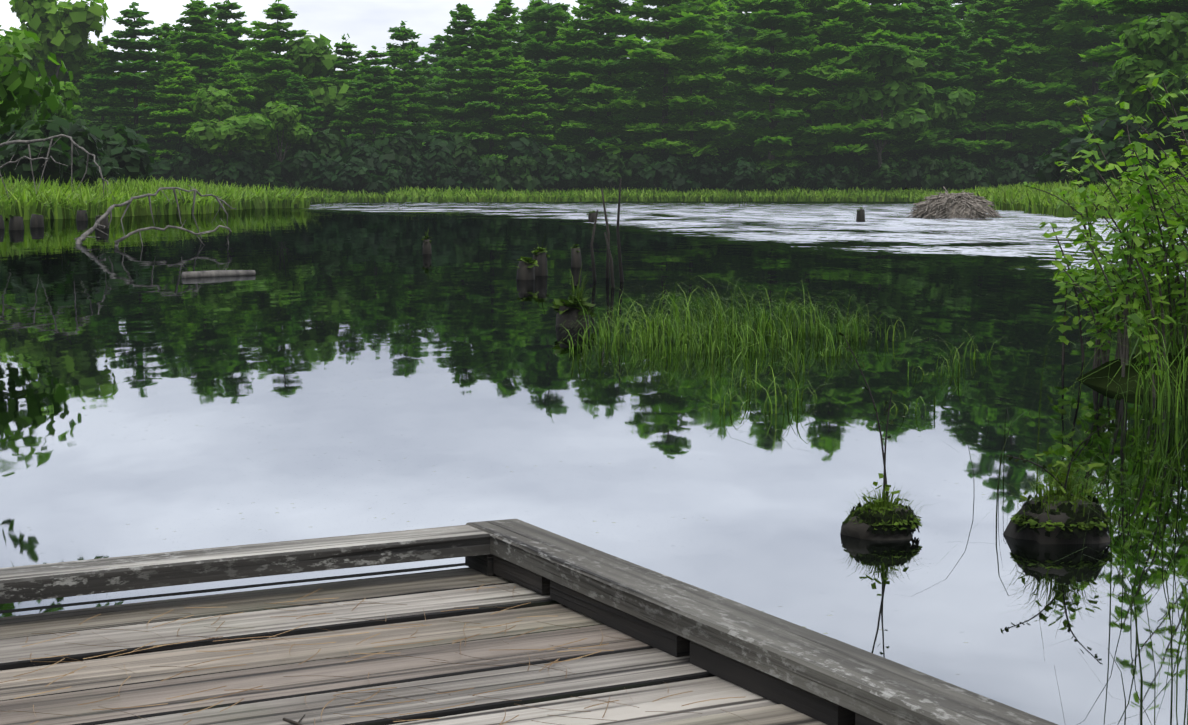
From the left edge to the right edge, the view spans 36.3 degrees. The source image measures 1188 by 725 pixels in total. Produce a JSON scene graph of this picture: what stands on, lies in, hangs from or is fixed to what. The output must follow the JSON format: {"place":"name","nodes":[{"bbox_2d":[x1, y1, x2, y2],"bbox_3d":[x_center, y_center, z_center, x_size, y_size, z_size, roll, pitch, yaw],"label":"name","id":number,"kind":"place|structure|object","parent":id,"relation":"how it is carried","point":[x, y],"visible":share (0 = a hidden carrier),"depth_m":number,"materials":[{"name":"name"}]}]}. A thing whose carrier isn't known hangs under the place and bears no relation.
{"place":"outdoors","nodes":[
{"label":"outdoors","id":0,"kind":"place"},
{"bbox_2d":[0,0,962,71],"label":"sky","id":1,"kind":"structure","parent":0,"point":[367,23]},
{"bbox_2d":[0,201,1187,724],"bbox_3d":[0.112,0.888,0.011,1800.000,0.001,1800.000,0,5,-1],"label":"pond water","id":2,"kind":"structure","parent":0,"point":[334,369],"depth_m":7.16,"materials":[{"name":"liquid"}]},
{"bbox_2d":[906,186,1001,217],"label":"beaver lodge","id":3,"kind":"structure","parent":2,"relation":"in","point":[946,204],"depth_m":58.52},
{"bbox_2d":[840,336,1111,543],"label":"mossy stumps","id":4,"kind":"object","parent":2,"relation":"in","point":[856,530],"visible":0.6,"depth_m":4.61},
{"bbox_2d":[839,332,1132,539],"bbox_3d":[1.008,0.184,4.621,0.786,0.512,0.368,0,5,-1],"label":"stump moss","id":5,"kind":"object","parent":4,"relation":"on","point":[892,521],"visible":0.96,"depth_m":4.61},
{"bbox_2d":[886,287,1187,724],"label":"reed stems","id":6,"kind":"object","parent":2,"relation":"on","point":[1140,667],"visible":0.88,"depth_m":3.49,"materials":[{"name":"green plant"}]},
{"bbox_2d":[5,70,1187,396],"bbox_3d":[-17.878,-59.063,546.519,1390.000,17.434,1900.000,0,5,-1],"label":"terrain","id":7,"kind":"structure","parent":0,"point":[1103,376],"depth_m":8.20,"materials":[{"name":"plant"}]},
{"bbox_2d":[0,95,65,135],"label":"broadleaf tree","id":8,"kind":"object","parent":7,"relation":"on","point":[28,113],"visible":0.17,"depth_m":78.32,"materials":[{"name":"green plant"}]},
{"bbox_2d":[0,25,72,138],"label":"broadleaf tree","id":9,"kind":"object","parent":7,"relation":"on","point":[22,88],"visible":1,"depth_m":26.72,"materials":[{"name":"green plant"}]},
{"bbox_2d":[0,76,79,120],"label":"broadleaf tree","id":10,"kind":"object","parent":7,"relation":"on","point":[66,92],"visible":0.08,"depth_m":87.05,"materials":[{"name":"green plant"}]},
{"bbox_2d":[0,115,103,187],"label":"shrub","id":11,"kind":"object","parent":7,"relation":"on","point":[87,139],"visible":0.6,"depth_m":66.37,"materials":[{"name":"green plant"}]},
{"bbox_2d":[0,0,116,86],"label":"broadleaf tree","id":12,"kind":"object","parent":7,"relation":"on","point":[66,27],"visible":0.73,"depth_m":143.13,"materials":[{"name":"green plant"}]},
{"bbox_2d":[70,44,141,130],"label":"pine tree","id":13,"kind":"object","parent":7,"relation":"on","point":[88,96],"visible":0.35,"depth_m":143.66,"materials":[{"name":"green plant"}]},
{"bbox_2d":[96,148,126,183],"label":"shrub","id":14,"kind":"object","parent":7,"relation":"on","point":[108,165],"visible":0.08,"depth_m":79.47,"materials":[{"name":"green plant"}]},
{"bbox_2d":[97,126,153,181],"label":"shrub","id":15,"kind":"object","parent":7,"relation":"on","point":[126,150],"visible":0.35,"depth_m":84.43,"materials":[{"name":"green plant"}]},
{"bbox_2d":[0,134,255,277],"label":"fallen branches","id":16,"kind":"object","parent":7,"relation":"on","point":[191,274],"visible":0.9,"depth_m":31.32,"materials":[{"name":"grey wood"}]},
{"bbox_2d":[82,2,181,149],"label":"pine tree","id":17,"kind":"object","parent":7,"relation":"on","point":[132,64],"visible":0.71,"depth_m":142.21,"materials":[{"name":"green plant"}]},
{"bbox_2d":[122,23,198,141],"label":"pine tree","id":18,"kind":"object","parent":7,"relation":"on","point":[165,49],"visible":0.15,"depth_m":148.62,"materials":[{"name":"green plant"}]},
{"bbox_2d":[158,153,206,184],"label":"shrub","id":19,"kind":"object","parent":7,"relation":"on","point":[181,164],"visible":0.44,"depth_m":137.12,"materials":[{"name":"green plant"}]},
{"bbox_2d":[137,52,237,162],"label":"pine tree","id":20,"kind":"object","parent":7,"relation":"on","point":[183,110],"visible":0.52,"depth_m":141.59,"materials":[{"name":"green plant"}]},
{"bbox_2d":[168,139,220,165],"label":"shrub","id":21,"kind":"object","parent":7,"relation":"on","point":[201,155],"visible":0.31,"depth_m":140.88,"materials":[{"name":"green plant"}]},
{"bbox_2d":[147,0,256,148],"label":"pine tree","id":22,"kind":"object","parent":7,"relation":"on","point":[195,39],"visible":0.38,"depth_m":145.54,"materials":[{"name":"green plant"}]},
{"bbox_2d":[184,155,237,185],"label":"shrub","id":23,"kind":"object","parent":7,"relation":"on","point":[214,164],"visible":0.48,"depth_m":136.28,"materials":[{"name":"green plant"}]},
{"bbox_2d":[177,0,266,142],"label":"pine tree","id":24,"kind":"object","parent":7,"relation":"on","point":[224,13],"visible":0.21,"depth_m":156.68,"materials":[{"name":"green plant"}]},
{"bbox_2d":[185,86,275,158],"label":"broadleaf tree","id":25,"kind":"object","parent":7,"relation":"on","point":[230,135],"visible":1,"depth_m":135.44,"materials":[{"name":"green plant"}]},
{"bbox_2d":[202,57,263,151],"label":"pine tree","id":26,"kind":"object","parent":7,"relation":"on","point":[230,66],"visible":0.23,"depth_m":144.21,"materials":[{"name":"green plant"}]},
{"bbox_2d":[215,154,260,188],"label":"shrub","id":27,"kind":"object","parent":7,"relation":"on","point":[241,169],"visible":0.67,"depth_m":135.81,"materials":[{"name":"green plant"}]},
{"bbox_2d":[249,169,290,190],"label":"shrub","id":28,"kind":"object","parent":7,"relation":"on","point":[265,177],"visible":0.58,"depth_m":137.17,"materials":[{"name":"green plant"}]},
{"bbox_2d":[216,0,332,152],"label":"pine tree","id":29,"kind":"object","parent":7,"relation":"on","point":[275,64],"visible":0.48,"depth_m":149.64,"materials":[{"name":"green plant"}]},
{"bbox_2d":[261,100,312,161],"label":"broadleaf tree","id":30,"kind":"object","parent":7,"relation":"on","point":[289,130],"visible":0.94,"depth_m":138.70,"materials":[{"name":"green plant"}]},
{"bbox_2d":[266,150,322,190],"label":"shrub","id":31,"kind":"object","parent":7,"relation":"on","point":[298,167],"visible":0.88,"depth_m":138.19,"materials":[{"name":"green plant"}]},
{"bbox_2d":[270,74,323,155],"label":"pine tree","id":32,"kind":"object","parent":7,"relation":"on","point":[299,98],"visible":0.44,"depth_m":144.75,"materials":[{"name":"green plant"}]},
{"bbox_2d":[243,34,379,132],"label":"broadleaf tree","id":33,"kind":"object","parent":7,"relation":"on","point":[329,97],"visible":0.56,"depth_m":149.49,"materials":[{"name":"green plant"}]},
{"bbox_2d":[282,128,345,188],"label":"shrub","id":34,"kind":"object","parent":7,"relation":"on","point":[326,143],"visible":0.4,"depth_m":140.68,"materials":[{"name":"green plant"}]},
{"bbox_2d":[312,156,356,190],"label":"shrub","id":35,"kind":"object","parent":7,"relation":"on","point":[323,176],"visible":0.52,"depth_m":137.10,"materials":[{"name":"green plant"}]},
{"bbox_2d":[311,33,392,143],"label":"pine tree","id":36,"kind":"object","parent":7,"relation":"on","point":[346,63],"visible":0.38,"depth_m":151.46,"materials":[{"name":"green plant"}]},
{"bbox_2d":[325,155,390,196],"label":"shrub","id":37,"kind":"object","parent":7,"relation":"on","point":[361,176],"visible":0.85,"depth_m":136.79,"materials":[{"name":"green plant"}]},
{"bbox_2d":[340,136,394,177],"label":"shrub","id":38,"kind":"object","parent":7,"relation":"on","point":[370,154],"visible":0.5,"depth_m":141.00,"materials":[{"name":"green plant"}]},
{"bbox_2d":[330,46,424,148],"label":"pine tree","id":39,"kind":"object","parent":7,"relation":"on","point":[369,93],"visible":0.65,"depth_m":145.58,"materials":[{"name":"green plant"}]},
{"bbox_2d":[365,130,426,176],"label":"shrub","id":40,"kind":"object","parent":7,"relation":"on","point":[404,152],"visible":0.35,"depth_m":143.10,"materials":[{"name":"green plant"}]},
{"bbox_2d":[359,44,446,139],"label":"pine tree","id":41,"kind":"object","parent":7,"relation":"on","point":[410,87],"visible":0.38,"depth_m":151.19,"materials":[{"name":"green plant"}]},
{"bbox_2d":[358,20,450,135],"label":"pine tree","id":42,"kind":"object","parent":7,"relation":"on","point":[402,33],"visible":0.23,"depth_m":158.76,"materials":[{"name":"green plant"}]},
{"bbox_2d":[404,161,434,189],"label":"shrub","id":43,"kind":"object","parent":7,"relation":"on","point":[419,177],"visible":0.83,"depth_m":142.54,"materials":[{"name":"green plant"}]},
{"bbox_2d":[0,178,864,327],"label":"tree stumps","id":44,"kind":"object","parent":7,"relation":"on","point":[569,315],"visible":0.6,"depth_m":18.32,"materials":[{"name":"brown wood"}]},
{"bbox_2d":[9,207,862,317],"bbox_3d":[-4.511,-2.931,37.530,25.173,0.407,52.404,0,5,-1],"label":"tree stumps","id":45,"kind":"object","parent":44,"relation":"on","point":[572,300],"visible":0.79,"depth_m":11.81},
{"bbox_2d":[420,132,456,188],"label":"shrub","id":46,"kind":"object","parent":7,"relation":"on","point":[437,147],"visible":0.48,"depth_m":145.38,"materials":[{"name":"green plant"}]},
{"bbox_2d":[430,161,471,191],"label":"shrub","id":47,"kind":"object","parent":7,"relation":"on","point":[442,172],"visible":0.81,"depth_m":143.82,"materials":[{"name":"green plant"}]},
{"bbox_2d":[419,3,503,150],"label":"pine tree","id":48,"kind":"object","parent":7,"relation":"on","point":[459,32],"visible":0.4,"depth_m":152.81,"materials":[{"name":"green plant"}]},
{"bbox_2d":[449,129,479,166],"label":"shrub","id":49,"kind":"object","parent":7,"relation":"on","point":[465,149],"visible":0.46,"depth_m":146.79,"materials":[{"name":"green plant"}]},
{"bbox_2d":[439,159,494,192],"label":"shrub","id":50,"kind":"object","parent":7,"relation":"on","point":[473,166],"visible":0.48,"depth_m":144.40,"materials":[{"name":"green plant"}]},
{"bbox_2d":[476,155,512,192],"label":"shrub","id":51,"kind":"object","parent":7,"relation":"on","point":[497,180],"visible":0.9,"depth_m":143.94,"materials":[{"name":"green plant"}]},
{"bbox_2d":[430,13,561,160],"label":"pine tree","id":52,"kind":"object","parent":7,"relation":"on","point":[481,67],"visible":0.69,"depth_m":150.02,"materials":[{"name":"green plant"}]},
{"bbox_2d":[458,0,552,146],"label":"pine tree","id":53,"kind":"object","parent":7,"relation":"on","point":[503,8],"visible":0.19,"depth_m":158.77,"materials":[{"name":"green plant"}]},
{"bbox_2d":[498,135,546,170],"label":"shrub","id":54,"kind":"object","parent":7,"relation":"on","point":[517,147],"visible":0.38,"depth_m":147.59,"materials":[{"name":"green plant"}]},
{"bbox_2d":[490,55,559,165],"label":"pine tree","id":55,"kind":"object","parent":7,"relation":"on","point":[523,87],"visible":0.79,"depth_m":149.33,"materials":[{"name":"green plant"}]},
{"bbox_2d":[507,154,543,192],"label":"shrub","id":56,"kind":"object","parent":7,"relation":"on","point":[525,173],"visible":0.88,"depth_m":145.04,"materials":[{"name":"green plant"}]},
{"bbox_2d":[482,0,622,157],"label":"pine tree","id":57,"kind":"object","parent":7,"relation":"on","point":[538,42],"visible":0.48,"depth_m":154.28,"materials":[{"name":"green plant"}]},
{"bbox_2d":[538,158,580,192],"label":"shrub","id":58,"kind":"object","parent":7,"relation":"on","point":[554,174],"visible":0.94,"depth_m":145.92,"materials":[{"name":"green plant"}]},
{"bbox_2d":[532,0,641,156],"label":"pine tree","id":59,"kind":"object","parent":7,"relation":"on","point":[594,91],"visible":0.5,"depth_m":150.66,"materials":[{"name":"green plant"}]},
{"bbox_2d":[560,152,624,191],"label":"shrub","id":60,"kind":"object","parent":7,"relation":"on","point":[587,177],"visible":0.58,"depth_m":148.02,"materials":[{"name":"green plant"}]},
{"bbox_2d":[0,173,1187,301],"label":"marsh grass","id":61,"kind":"structure","parent":7,"relation":"on","point":[25,201],"depth_m":86.30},
{"bbox_2d":[557,0,657,164],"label":"pine tree","id":62,"kind":"object","parent":7,"relation":"on","point":[609,66],"visible":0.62,"depth_m":150.93,"materials":[{"name":"green plant"}]},
{"bbox_2d":[587,151,635,189],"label":"shrub","id":63,"kind":"object","parent":7,"relation":"on","point":[614,172],"visible":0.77,"depth_m":147.92,"materials":[{"name":"green plant"}]},
{"bbox_2d":[624,153,656,191],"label":"shrub","id":64,"kind":"object","parent":7,"relation":"on","point":[634,162],"visible":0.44,"depth_m":148.94,"materials":[{"name":"green plant"}]},
{"bbox_2d":[636,155,687,192],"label":"shrub","id":65,"kind":"object","parent":7,"relation":"on","point":[671,168],"visible":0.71,"depth_m":148.14,"materials":[{"name":"green plant"}]},
{"bbox_2d":[583,0,748,162],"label":"pine tree","id":66,"kind":"object","parent":7,"relation":"on","point":[676,20],"visible":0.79,"depth_m":150.04,"materials":[{"name":"green plant"}]},
{"bbox_2d":[629,36,706,154],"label":"pine tree","id":67,"kind":"object","parent":7,"relation":"on","point":[654,92],"visible":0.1,"depth_m":156.41,"materials":[{"name":"green plant"}]},
{"bbox_2d":[465,554,882,724],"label":"dock frame","id":68,"kind":"object","parent":7,"relation":"on","point":[772,688],"visible":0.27,"depth_m":2.48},
{"bbox_2d":[0,563,466,613],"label":"beam","id":69,"kind":"structure","parent":68,"relation":"on","point":[236,587],"depth_m":2.90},
{"bbox_2d":[0,567,826,724],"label":"dock deck boards","id":70,"kind":"object","parent":68,"relation":"on","point":[641,673],"visible":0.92,"depth_m":2.44,"materials":[{"name":"wood"}]},
{"bbox_2d":[0,580,750,724],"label":"fallen pine needles","id":71,"kind":"object","parent":70,"relation":"on","point":[551,663],"visible":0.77,"depth_m":2.45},
{"bbox_2d":[0,519,1057,724],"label":"dock kerb rails","id":72,"kind":"object","parent":68,"relation":"on","point":[877,688],"visible":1,"depth_m":2.66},
{"bbox_2d":[658,33,734,162],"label":"pine tree","id":73,"kind":"object","parent":7,"relation":"on","point":[690,117],"visible":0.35,"depth_m":151.85,"materials":[{"name":"green plant"}]},
{"bbox_2d":[663,155,729,193],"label":"shrub","id":74,"kind":"object","parent":7,"relation":"on","point":[701,171],"visible":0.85,"depth_m":148.95,"materials":[{"name":"green plant"}]},
{"bbox_2d":[657,0,757,141],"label":"pine tree","id":75,"kind":"object","parent":7,"relation":"on","point":[720,16],"visible":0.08,"depth_m":161.20,"materials":[{"name":"green plant"}]},
{"bbox_2d":[663,0,780,127],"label":"pine tree","id":76,"kind":"object","parent":7,"relation":"on","point":[729,36],"visible":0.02,"depth_m":169.36,"materials":[{"name":"green plant"}]},
{"bbox_2d":[724,155,755,192],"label":"shrub","id":77,"kind":"object","parent":7,"relation":"on","point":[741,170],"visible":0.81,"depth_m":147.60,"materials":[{"name":"green plant"}]},
{"bbox_2d":[747,164,791,192],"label":"shrub","id":78,"kind":"object","parent":7,"relation":"on","point":[765,180],"visible":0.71,"depth_m":147.33,"materials":[{"name":"green plant"}]},
{"bbox_2d":[709,0,839,175],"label":"pine tree","id":79,"kind":"object","parent":7,"relation":"on","point":[768,15],"visible":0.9,"depth_m":149.26,"materials":[{"name":"green plant"}]},
{"bbox_2d":[734,0,872,169],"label":"pine tree","id":80,"kind":"object","parent":7,"relation":"on","point":[816,115],"visible":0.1,"depth_m":152.54,"materials":[{"name":"green plant"}]},
{"bbox_2d":[747,0,909,170],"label":"pine tree","id":81,"kind":"object","parent":7,"relation":"on","point":[833,22],"visible":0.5,"depth_m":150.03,"materials":[{"name":"green plant"}]},
{"bbox_2d":[804,164,861,191],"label":"shrub","id":82,"kind":"object","parent":7,"relation":"on","point":[827,176],"visible":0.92,"depth_m":147.64,"materials":[{"name":"green plant"}]},
{"bbox_2d":[545,209,1187,425],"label":"sedge tussocks","id":83,"kind":"object","parent":7,"relation":"on","point":[719,329],"visible":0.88,"depth_m":10.07,"materials":[{"name":"green plant"}]},
{"bbox_2d":[855,161,906,192],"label":"shrub","id":84,"kind":"object","parent":7,"relation":"on","point":[887,175],"visible":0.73,"depth_m":147.53,"materials":[{"name":"green plant"}]},
{"bbox_2d":[829,47,935,167],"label":"broadleaf tree","id":85,"kind":"object","parent":7,"relation":"on","point":[890,92],"visible":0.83,"depth_m":147.34,"materials":[{"name":"green plant"}]},
{"bbox_2d":[816,0,975,167],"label":"pine tree","id":86,"kind":"object","parent":7,"relation":"on","point":[883,9],"visible":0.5,"depth_m":149.63,"materials":[{"name":"green plant"}]},
{"bbox_2d":[892,153,930,190],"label":"shrub","id":87,"kind":"object","parent":7,"relation":"on","point":[910,172],"visible":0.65,"depth_m":148.34,"materials":[{"name":"green plant"}]},
{"bbox_2d":[911,154,944,191],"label":"shrub","id":88,"kind":"object","parent":7,"relation":"on","point":[933,168],"visible":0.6,"depth_m":148.66,"materials":[{"name":"green plant"}]},
{"bbox_2d":[872,0,994,153],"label":"pine tree","id":89,"kind":"object","parent":7,"relation":"on","point":[937,9],"visible":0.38,"depth_m":151.23,"materials":[{"name":"green plant"}]},
{"bbox_2d":[905,61,975,134],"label":"broadleaf tree","id":90,"kind":"object","parent":7,"relation":"on","point":[953,107],"visible":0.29,"depth_m":149.61,"materials":[{"name":"green plant"}]},
{"bbox_2d":[936,155,990,192],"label":"shrub","id":91,"kind":"object","parent":7,"relation":"on","point":[958,172],"visible":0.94,"depth_m":146.40,"materials":[{"name":"green plant"}]},
{"bbox_2d":[937,0,1055,165],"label":"pine tree","id":92,"kind":"object","parent":7,"relation":"on","point":[978,11],"visible":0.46,"depth_m":153.13,"materials":[{"name":"green plant"}]},
{"bbox_2d":[986,155,1029,186],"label":"shrub","id":93,"kind":"object","parent":7,"relation":"on","point":[1006,172],"visible":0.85,"depth_m":149.42,"materials":[{"name":"green plant"}]},
{"bbox_2d":[936,0,1082,155],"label":"pine tree","id":94,"kind":"object","parent":7,"relation":"on","point":[1025,51],"visible":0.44,"depth_m":152.76,"materials":[{"name":"green plant"}]},
{"bbox_2d":[994,153,1048,184],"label":"shrub","id":95,"kind":"object","parent":7,"relation":"on","point":[1023,161],"visible":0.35,"depth_m":150.14,"materials":[{"name":"green plant"}]},
{"bbox_2d":[974,8,1098,151],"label":"pine tree","id":96,"kind":"object","parent":7,"relation":"on","point":[1042,114],"visible":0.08,"depth_m":155.57,"materials":[{"name":"green plant"}]},
{"bbox_2d":[986,16,1115,138],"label":"pine tree","id":97,"kind":"object","parent":7,"relation":"on","point":[1044,76],"visible":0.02,"depth_m":155.99,"materials":[{"name":"green plant"}]},
{"bbox_2d":[957,0,1154,146],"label":"pine tree","id":98,"kind":"object","parent":7,"relation":"on","point":[1063,89],"visible":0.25,"depth_m":153.13,"materials":[{"name":"green plant"}]},
{"bbox_2d":[1037,137,1090,185],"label":"shrub","id":99,"kind":"object","parent":7,"relation":"on","point":[1050,173],"visible":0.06,"depth_m":103.78,"materials":[{"name":"green plant"}]},
{"bbox_2d":[1020,0,1156,150],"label":"pine tree","id":100,"kind":"object","parent":7,"relation":"on","point":[1095,73],"visible":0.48,"depth_m":151.41,"materials":[{"name":"green plant"}]},
{"bbox_2d":[1021,70,1187,397],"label":"bank shrub","id":101,"kind":"object","parent":7,"relation":"on","point":[1141,211],"depth_m":8.43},
{"bbox_2d":[1066,133,1147,188],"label":"shrub","id":102,"kind":"object","parent":7,"relation":"on","point":[1112,151],"visible":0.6,"depth_m":89.21,"materials":[{"name":"green plant"}]},
{"bbox_2d":[1059,114,1187,182],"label":"shrub","id":103,"kind":"object","parent":7,"relation":"on","point":[1107,132],"visible":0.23,"depth_m":95.45,"materials":[{"name":"green plant"}]},
{"bbox_2d":[1078,0,1187,141],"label":"pine tree","id":104,"kind":"object","parent":7,"relation":"on","point":[1134,8],"visible":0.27,"depth_m":111.97,"materials":[{"name":"green plant"}]},
{"bbox_2d":[1112,12,1187,124],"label":"broadleaf tree","id":105,"kind":"object","parent":7,"relation":"on","point":[1161,41],"visible":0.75,"depth_m":95.75,"materials":[{"name":"green plant"}]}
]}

